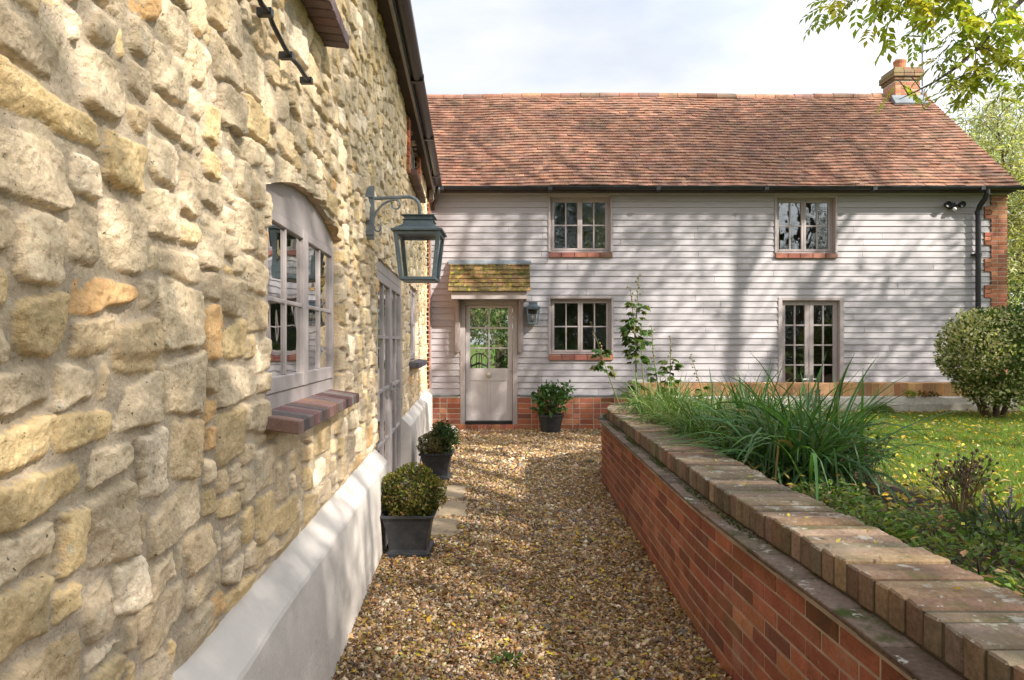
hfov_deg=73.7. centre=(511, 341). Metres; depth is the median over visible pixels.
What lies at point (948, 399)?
wall
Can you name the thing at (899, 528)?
garden plant
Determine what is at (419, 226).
lantern
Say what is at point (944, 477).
garden plant
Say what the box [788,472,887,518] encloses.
garden plant
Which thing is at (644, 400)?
strap leaf clump
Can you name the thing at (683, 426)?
strap leaf clump
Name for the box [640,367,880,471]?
strap leaf clump
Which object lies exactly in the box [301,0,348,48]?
window
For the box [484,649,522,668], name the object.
weed
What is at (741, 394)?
strap leaf clump
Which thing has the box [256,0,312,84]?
wall cable
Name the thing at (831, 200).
window
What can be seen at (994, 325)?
round shrub
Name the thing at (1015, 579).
garden plant
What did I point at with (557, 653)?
fallen leaves
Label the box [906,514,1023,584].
garden plant
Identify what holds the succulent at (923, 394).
on the wall at (948, 399)
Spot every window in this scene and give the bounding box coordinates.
[266,182,358,434]
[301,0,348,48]
[408,145,425,202]
[408,287,426,367]
[548,195,612,256]
[548,296,613,359]
[774,195,837,257]
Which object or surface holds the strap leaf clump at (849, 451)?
on the soil
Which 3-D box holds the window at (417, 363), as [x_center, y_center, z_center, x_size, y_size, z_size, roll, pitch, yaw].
[-1.243,-0.190,8.643,0.251,1.000,1.437,0,0,-4]
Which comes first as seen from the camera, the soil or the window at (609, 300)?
the soil
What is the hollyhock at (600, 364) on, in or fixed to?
on the soil
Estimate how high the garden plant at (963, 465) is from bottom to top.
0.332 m
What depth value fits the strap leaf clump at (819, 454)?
4.08 m
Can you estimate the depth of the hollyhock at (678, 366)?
7.41 m
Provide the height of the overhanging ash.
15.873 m
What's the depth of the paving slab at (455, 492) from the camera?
6.64 m
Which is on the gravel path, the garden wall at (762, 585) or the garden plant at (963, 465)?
the garden wall at (762, 585)
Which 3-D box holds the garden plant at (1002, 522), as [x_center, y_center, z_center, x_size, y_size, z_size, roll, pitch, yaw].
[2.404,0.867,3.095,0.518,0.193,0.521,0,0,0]
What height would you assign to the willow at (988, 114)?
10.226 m
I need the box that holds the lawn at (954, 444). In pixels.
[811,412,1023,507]
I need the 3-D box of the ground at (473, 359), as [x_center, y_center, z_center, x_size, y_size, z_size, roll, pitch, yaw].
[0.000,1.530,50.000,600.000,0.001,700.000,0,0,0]
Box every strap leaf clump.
[587,368,716,416]
[607,374,735,429]
[615,377,692,408]
[631,371,765,446]
[633,375,719,410]
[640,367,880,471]
[642,354,844,460]
[658,368,814,421]
[674,339,968,506]
[715,371,931,498]
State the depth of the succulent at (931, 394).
10.32 m
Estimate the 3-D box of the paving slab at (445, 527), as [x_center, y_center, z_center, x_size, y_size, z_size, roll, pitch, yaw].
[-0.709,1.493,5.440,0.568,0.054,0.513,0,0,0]
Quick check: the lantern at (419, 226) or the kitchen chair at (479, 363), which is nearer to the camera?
the lantern at (419, 226)
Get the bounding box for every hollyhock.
[589,321,619,405]
[616,286,650,405]
[623,273,650,401]
[623,323,654,395]
[645,325,664,401]
[656,335,683,398]
[689,354,709,399]
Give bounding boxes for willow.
[937,77,1023,339]
[951,73,1023,374]
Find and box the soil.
[778,467,1023,587]
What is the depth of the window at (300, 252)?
2.92 m
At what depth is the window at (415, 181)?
8.44 m
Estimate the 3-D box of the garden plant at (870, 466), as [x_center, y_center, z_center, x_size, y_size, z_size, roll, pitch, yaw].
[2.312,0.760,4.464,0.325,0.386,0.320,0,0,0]
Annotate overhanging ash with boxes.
[798,0,1023,117]
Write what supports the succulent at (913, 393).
on the wall at (948, 399)
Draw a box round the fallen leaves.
[331,409,1023,679]
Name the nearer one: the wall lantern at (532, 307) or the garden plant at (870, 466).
the garden plant at (870, 466)
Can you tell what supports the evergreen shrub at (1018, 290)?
on the ground at (473, 359)
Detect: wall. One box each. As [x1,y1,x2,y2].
[598,398,1023,679]
[629,379,1017,411]
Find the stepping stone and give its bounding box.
[470,431,504,433]
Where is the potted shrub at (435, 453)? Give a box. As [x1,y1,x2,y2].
[416,417,460,480]
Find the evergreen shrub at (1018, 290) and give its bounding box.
[1007,272,1023,366]
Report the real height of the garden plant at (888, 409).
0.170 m
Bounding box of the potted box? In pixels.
[380,461,447,557]
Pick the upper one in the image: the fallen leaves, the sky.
the sky
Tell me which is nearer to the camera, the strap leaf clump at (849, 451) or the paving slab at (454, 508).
the strap leaf clump at (849, 451)
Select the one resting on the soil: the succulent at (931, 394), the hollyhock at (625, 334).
the hollyhock at (625, 334)
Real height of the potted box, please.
0.661 m
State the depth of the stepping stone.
11.07 m
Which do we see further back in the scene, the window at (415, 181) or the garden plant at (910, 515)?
the window at (415, 181)
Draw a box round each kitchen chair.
[470,353,487,367]
[500,353,512,393]
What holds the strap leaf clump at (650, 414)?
on the soil
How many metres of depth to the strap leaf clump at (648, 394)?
7.56 m
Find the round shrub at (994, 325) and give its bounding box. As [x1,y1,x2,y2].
[933,303,1023,418]
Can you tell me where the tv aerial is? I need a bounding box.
[912,33,923,94]
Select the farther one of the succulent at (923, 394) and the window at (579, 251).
the window at (579, 251)
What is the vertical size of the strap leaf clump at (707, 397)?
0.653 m
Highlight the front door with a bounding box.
[466,306,511,420]
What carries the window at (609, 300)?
in the boarded house
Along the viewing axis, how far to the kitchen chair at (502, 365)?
13.00 m
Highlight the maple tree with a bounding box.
[470,309,512,367]
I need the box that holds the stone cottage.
[0,0,441,679]
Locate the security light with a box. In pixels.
[944,201,965,210]
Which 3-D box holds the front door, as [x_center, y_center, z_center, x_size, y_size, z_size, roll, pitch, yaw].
[-0.395,0.365,11.720,0.800,1.980,0.130,0,0,0]
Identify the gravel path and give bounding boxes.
[335,435,723,679]
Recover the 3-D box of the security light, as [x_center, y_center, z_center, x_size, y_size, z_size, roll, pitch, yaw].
[7.510,-2.301,11.615,0.350,0.164,0.140,0,0,0]
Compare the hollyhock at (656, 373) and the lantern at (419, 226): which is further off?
the hollyhock at (656, 373)
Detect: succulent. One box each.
[905,389,915,397]
[916,390,926,397]
[926,390,940,396]
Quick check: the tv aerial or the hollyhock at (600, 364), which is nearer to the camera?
the hollyhock at (600, 364)
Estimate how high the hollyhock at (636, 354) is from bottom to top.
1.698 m
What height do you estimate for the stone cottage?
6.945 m
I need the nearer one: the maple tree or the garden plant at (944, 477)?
the garden plant at (944, 477)
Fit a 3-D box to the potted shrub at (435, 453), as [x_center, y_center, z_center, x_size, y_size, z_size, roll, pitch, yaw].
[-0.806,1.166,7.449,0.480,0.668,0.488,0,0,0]
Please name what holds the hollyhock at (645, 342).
on the soil
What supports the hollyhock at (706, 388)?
on the soil
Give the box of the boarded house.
[427,57,1023,429]
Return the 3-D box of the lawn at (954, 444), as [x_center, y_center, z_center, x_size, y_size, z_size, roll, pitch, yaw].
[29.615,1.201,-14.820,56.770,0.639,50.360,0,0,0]
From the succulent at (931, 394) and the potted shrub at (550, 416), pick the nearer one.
the succulent at (931, 394)
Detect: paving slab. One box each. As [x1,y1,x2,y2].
[406,485,465,500]
[431,518,458,538]
[435,501,467,517]
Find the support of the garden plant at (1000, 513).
on the soil
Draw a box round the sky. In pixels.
[411,0,1023,343]
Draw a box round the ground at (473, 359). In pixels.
[470,344,1023,410]
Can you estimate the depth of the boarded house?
11.69 m
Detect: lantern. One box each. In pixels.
[365,186,446,282]
[525,302,540,324]
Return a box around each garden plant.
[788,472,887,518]
[802,389,826,411]
[828,494,920,544]
[839,428,899,483]
[866,403,894,412]
[873,500,1003,546]
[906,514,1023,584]
[916,448,1008,522]
[942,453,1002,508]
[954,486,1023,564]
[983,565,1023,597]
[987,519,1023,546]
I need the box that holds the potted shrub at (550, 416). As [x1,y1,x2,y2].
[529,379,576,432]
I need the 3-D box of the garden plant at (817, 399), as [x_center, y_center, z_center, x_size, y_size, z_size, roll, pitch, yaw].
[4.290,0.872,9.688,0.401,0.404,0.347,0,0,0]
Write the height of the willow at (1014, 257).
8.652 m

